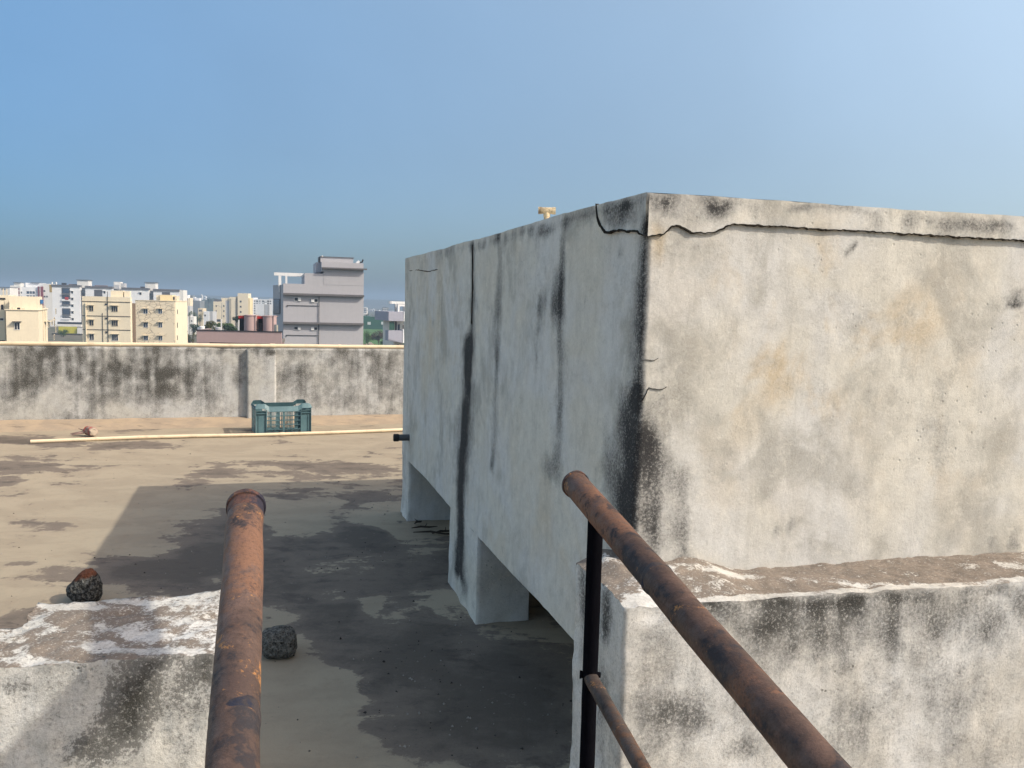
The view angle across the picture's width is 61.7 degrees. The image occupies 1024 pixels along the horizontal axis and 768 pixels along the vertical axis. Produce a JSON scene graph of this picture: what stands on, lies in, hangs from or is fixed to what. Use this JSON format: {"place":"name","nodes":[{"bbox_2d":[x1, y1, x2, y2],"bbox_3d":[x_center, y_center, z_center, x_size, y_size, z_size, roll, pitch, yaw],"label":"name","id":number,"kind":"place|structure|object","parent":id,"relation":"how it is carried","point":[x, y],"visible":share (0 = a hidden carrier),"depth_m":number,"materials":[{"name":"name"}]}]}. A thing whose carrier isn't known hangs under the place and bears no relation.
{"place":"outdoors","nodes":[
{"label":"outdoors","id":0,"kind":"place"},
{"bbox_2d":[0,289,15,340],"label":"cream house","id":1,"kind":"structure","parent":0,"point":[4,301],"depth_m":108.29,"materials":[{"name":"beige concrete"}]},
{"bbox_2d":[0,287,17,295],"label":"white block","id":2,"kind":"structure","parent":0,"point":[12,290],"depth_m":432.72,"materials":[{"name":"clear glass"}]},
{"bbox_2d":[4,296,55,341],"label":"cream house","id":3,"kind":"structure","parent":0,"point":[26,318],"depth_m":106.07,"materials":[{"name":"beige concrete"}]},
{"bbox_2d":[12,321,20,329],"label":"window","id":4,"kind":"structure","parent":3,"relation":"in","point":[16,325],"depth_m":105.34,"materials":[{"name":"grey glass"}]},
{"bbox_2d":[52,326,82,334],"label":"yellow site wall","id":5,"kind":"structure","parent":0,"point":[73,330],"depth_m":300.55,"materials":[{"name":"yellow paint"}]},
{"bbox_2d":[70,426,97,435],"bbox_3d":[-4.523,0.494,9.056,0.309,0.103,0.145,3,5,12],"label":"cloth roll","id":6,"kind":"object","parent":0,"point":[90,430],"visible":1,"depth_m":9.02,"materials":[{"name":"beige fabric"}]},
{"bbox_2d":[82,290,135,341],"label":"cream apartment block","id":7,"kind":"structure","parent":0,"point":[112,318],"depth_m":170.86,"materials":[{"name":"beige paint"}]},
{"bbox_2d":[87,319,94,325],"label":"window","id":8,"kind":"structure","parent":7,"relation":"in","point":[91,321],"depth_m":170.11,"materials":[{"name":"grey glass"}]},
{"bbox_2d":[88,333,94,339],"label":"window","id":9,"kind":"structure","parent":7,"relation":"in","point":[91,335],"depth_m":170.40,"materials":[{"name":"grey glass"}]},
{"bbox_2d":[109,305,118,311],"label":"window","id":10,"kind":"structure","parent":7,"relation":"in","point":[114,308],"depth_m":170.82,"materials":[{"name":"grey glass"}]},
{"bbox_2d":[110,319,117,325],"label":"window","id":11,"kind":"structure","parent":7,"relation":"in","point":[114,322],"depth_m":171.11,"materials":[{"name":"grey glass"}]},
{"bbox_2d":[112,334,117,340],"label":"window","id":12,"kind":"structure","parent":7,"relation":"in","point":[114,336],"depth_m":171.36,"materials":[{"name":"grey glass"}]},
{"bbox_2d":[0,590,219,767],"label":"stair wall","id":13,"kind":"structure","parent":0,"point":[117,683],"depth_m":1.73,"materials":[{"name":"paint"}]},
{"bbox_2d":[49,279,186,326],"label":"white apartment block","id":14,"kind":"structure","parent":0,"point":[65,300],"depth_m":373.71,"materials":[{"name":"paint"}]},
{"bbox_2d":[187,295,192,305],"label":"brick infill tower","id":15,"kind":"structure","parent":0,"point":[189,301],"depth_m":420.65,"materials":[{"name":"beige paint"}]},
{"bbox_2d":[188,312,192,335],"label":"thin tree","id":16,"kind":"object","parent":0,"point":[190,314],"visible":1,"depth_m":299.57,"materials":[{"name":"green plant"}]},
{"bbox_2d":[187,306,196,334],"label":"grey house","id":17,"kind":"structure","parent":0,"point":[193,319],"depth_m":329.57,"materials":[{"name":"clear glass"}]},
{"bbox_2d":[190,296,204,316],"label":"slate block","id":18,"kind":"structure","parent":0,"point":[198,303],"depth_m":559.15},
{"bbox_2d":[198,308,205,325],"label":"cream row house","id":19,"kind":"structure","parent":0,"point":[200,310],"depth_m":399.32,"materials":[{"name":"beige concrete"}]},
{"bbox_2d":[201,298,214,310],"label":"building","id":20,"kind":"structure","parent":0,"point":[210,308],"depth_m":862.06,"materials":[{"name":"grey concrete"}]},
{"bbox_2d":[203,311,216,329],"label":"white house","id":21,"kind":"structure","parent":0,"point":[209,315],"depth_m":379.97,"materials":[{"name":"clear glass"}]},
{"bbox_2d":[47,308,404,342],"bbox_3d":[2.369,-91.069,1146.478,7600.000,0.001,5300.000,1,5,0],"label":"ground","id":22,"kind":"structure","parent":0,"point":[69,338],"depth_m":293.55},
{"bbox_2d":[10,282,49,319],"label":"maroon and white apartments","id":23,"kind":"object","parent":22,"relation":"on","point":[32,289],"visible":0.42,"depth_m":457.38,"materials":[{"name":"white paint"}]},
{"bbox_2d":[57,329,68,336],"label":"leafy tree","id":24,"kind":"object","parent":22,"relation":"on","point":[63,331],"visible":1,"depth_m":284.65,"materials":[{"name":"green plant"}]},
{"bbox_2d":[135,295,187,342],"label":"cream apartment block","id":25,"kind":"structure","parent":22,"relation":"on","point":[162,319],"depth_m":184.89,"materials":[{"name":"beige concrete"}]},
{"bbox_2d":[142,308,148,313],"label":"window","id":26,"kind":"structure","parent":25,"relation":"in","point":[145,310],"depth_m":183.89,"materials":[{"name":"grey glass"}]},
{"bbox_2d":[188,332,196,342],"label":"leafy tree","id":27,"kind":"object","parent":22,"relation":"on","point":[192,338],"visible":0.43,"depth_m":214.71,"materials":[{"name":"green plant"}]},
{"bbox_2d":[188,324,199,342],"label":"leafy tree","id":28,"kind":"object","parent":22,"relation":"on","point":[193,329],"visible":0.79,"depth_m":239.40,"materials":[{"name":"green plant"}]},
{"bbox_2d":[197,311,203,321],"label":"leafy tree","id":29,"kind":"object","parent":22,"relation":"on","point":[199,319],"visible":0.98,"depth_m":344.31,"materials":[{"name":"green plant"}]},
{"bbox_2d":[204,320,216,329],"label":"round bush tree","id":30,"kind":"object","parent":22,"relation":"on","point":[209,324],"visible":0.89,"depth_m":149.49,"materials":[{"name":"green plant"}]},
{"bbox_2d":[218,322,234,329],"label":"hedge tree","id":31,"kind":"object","parent":22,"relation":"on","point":[225,325],"visible":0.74,"depth_m":169.18,"materials":[{"name":"green plant"}]},
{"bbox_2d":[225,326,237,329],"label":"leafy tree","id":32,"kind":"object","parent":22,"relation":"on","point":[230,328],"visible":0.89,"depth_m":129.86,"materials":[{"name":"green plant"}]},
{"bbox_2d":[253,298,272,315],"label":"white flats","id":33,"kind":"structure","parent":22,"relation":"on","point":[261,301],"depth_m":558.53,"materials":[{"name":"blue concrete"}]},
{"bbox_2d":[213,293,252,325],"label":"stepped cream block","id":34,"kind":"structure","parent":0,"point":[239,304],"depth_m":439.89,"materials":[{"name":"beige concrete"}]},
{"bbox_2d":[197,315,284,343],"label":"pink building","id":35,"kind":"structure","parent":0,"point":[256,329],"depth_m":74.59,"materials":[{"name":"stone"}]},
{"bbox_2d":[256,304,271,315],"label":"blank white block","id":36,"kind":"structure","parent":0,"point":[259,309],"depth_m":498.94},
{"bbox_2d":[0,424,574,767],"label":"rooftop floor","id":37,"kind":"structure","parent":0,"point":[182,491],"depth_m":4.60,"materials":[{"name":"grey concrete"}]},
{"bbox_2d":[66,568,102,601],"bbox_3d":[-2.090,0.984,4.186,0.167,0.164,0.146,1,5,0],"label":"rock","id":38,"kind":"object","parent":37,"relation":"on","point":[85,584],"visible":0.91,"depth_m":4.13,"materials":[{"name":"black stone"}]},
{"bbox_2d":[0,345,403,431],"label":"parapet wall","id":39,"kind":"structure","parent":37,"relation":"on","point":[54,388],"depth_m":10.10,"materials":[{"name":"paint"}]},
{"bbox_2d":[0,341,403,348],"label":"coping","id":40,"kind":"object","parent":39,"relation":"on","point":[115,344],"visible":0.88,"depth_m":10.10,"materials":[{"name":"beige concrete"}]},
{"bbox_2d":[30,428,402,443],"bbox_3d":[-2.694,0.549,9.397,4.550,0.048,0.090,-1,6,-22],"label":"plastic pipe","id":41,"kind":"object","parent":37,"relation":"on","point":[206,435],"visible":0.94,"depth_m":9.17,"materials":[{"name":"beige plastic"}]},
{"bbox_2d":[205,489,265,767],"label":"handrail","id":42,"kind":"object","parent":37,"relation":"on","point":[234,729],"visible":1,"depth_m":1.03,"materials":[{"name":"metal"}]},
{"bbox_2d":[262,625,297,658],"bbox_3d":[-0.984,1.085,3.618,0.153,0.126,0.143,1,5,0],"label":"rock","id":43,"kind":"object","parent":37,"relation":"on","point":[279,641],"visible":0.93,"depth_m":3.57,"materials":[{"name":"grey stone"}]},
{"bbox_2d":[251,399,311,432],"bbox_3d":[-2.610,0.369,9.686,0.626,0.341,0.432,-1,6,-23],"label":"plastic crate","id":44,"kind":"object","parent":37,"relation":"on","point":[302,416],"visible":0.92,"depth_m":9.56,"materials":[{"name":"teal plastic"}]},
{"bbox_2d":[1,442,571,764],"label":"grit","id":45,"kind":"object","parent":37,"relation":"on","point":[419,712],"visible":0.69,"depth_m":3.52,"materials":[{"name":"grey gravel"}]},
{"bbox_2d":[412,524,437,528],"bbox_3d":[-0.583,0.948,5.708,0.173,0.020,0.059,-3,7,-41],"label":"dead twig","id":46,"kind":"object","parent":37,"relation":"on","point":[425,526],"visible":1,"depth_m":5.70,"materials":[{"name":"brown wood"}]},
{"bbox_2d":[413,530,449,534],"bbox_3d":[-0.482,0.962,5.580,0.322,0.020,0.062,2,5,5],"label":"dead twig","id":47,"kind":"object","parent":37,"relation":"on","point":[440,532],"visible":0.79,"depth_m":5.57,"materials":[{"name":"brown wood"}]},
{"bbox_2d":[561,471,851,767],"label":"handrail","id":48,"kind":"object","parent":37,"relation":"on","point":[791,734],"visible":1,"depth_m":1.51,"materials":[{"name":"metal"}]},
{"bbox_2d":[401,192,1023,640],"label":"water tank","id":49,"kind":"object","parent":37,"relation":"on","point":[737,382],"visible":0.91,"depth_m":2.51,"materials":[{"name":"paint"}]},
{"bbox_2d":[393,434,409,441],"bbox_3d":[-0.745,0.365,5.843,0.128,0.051,0.052,0,5,-15],"label":"outlet pipe","id":50,"kind":"object","parent":49,"relation":"attached to","point":[401,437],"visible":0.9,"depth_m":5.82,"materials":[{"name":"black plastic"}]},
{"bbox_2d":[538,207,555,219],"bbox_3d":[0.131,-0.628,3.226,0.065,0.076,0.027,1,5,0],"label":"vent tee","id":51,"kind":"object","parent":49,"relation":"on","point":[546,212],"visible":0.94,"depth_m":3.21,"materials":[{"name":"plastic"}]},
{"bbox_2d":[570,549,1023,767],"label":"stair wall","id":52,"kind":"structure","parent":37,"relation":"on","point":[914,663],"depth_m":2.28,"materials":[{"name":"paint"}]},
{"bbox_2d":[190,295,404,308],"bbox_3d":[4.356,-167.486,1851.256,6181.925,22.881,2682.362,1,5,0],"label":"hills","id":53,"kind":"structure","parent":0,"point":[372,303],"depth_m":2125.03,"materials":[{"name":"grey"}]},
{"bbox_2d":[273,256,366,344],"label":"grey building","id":54,"kind":"structure","parent":0,"point":[325,305],"depth_m":95.96,"materials":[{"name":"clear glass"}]},
{"bbox_2d":[273,299,279,313],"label":"window","id":55,"kind":"structure","parent":54,"relation":"in","point":[276,302],"depth_m":97.04,"materials":[{"name":"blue glass"}]},
{"bbox_2d":[363,307,367,315],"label":"distant building","id":56,"kind":"structure","parent":0,"point":[365,310],"depth_m":698.04,"materials":[{"name":"white concrete"}]},
{"bbox_2d":[363,315,382,328],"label":"green warehouse","id":57,"kind":"structure","parent":0,"point":[370,322],"depth_m":449.50,"materials":[{"name":"paint"}]},
{"bbox_2d":[363,329,382,344],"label":"field","id":58,"kind":"structure","parent":0,"point":[372,331],"depth_m":387.01,"materials":[{"name":"green plant"}]},
{"bbox_2d":[363,330,371,343],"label":"leafy tree","id":59,"kind":"object","parent":58,"relation":"on","point":[367,338],"visible":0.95,"depth_m":264.66,"materials":[{"name":"green plant"}]},
{"bbox_2d":[370,330,382,344],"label":"dry bush","id":60,"kind":"object","parent":58,"relation":"on","point":[378,336],"visible":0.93,"depth_m":274.93,"materials":[{"name":"green plant"}]},
{"bbox_2d":[375,301,404,344],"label":"white building","id":61,"kind":"structure","parent":0,"point":[393,328],"depth_m":112.80,"materials":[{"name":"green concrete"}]},
{"bbox_2d":[0,0,1023,299],"label":"sky","id":62,"kind":"structure","parent":0,"point":[198,147],"materials":[{"name":"blue"}]}
]}

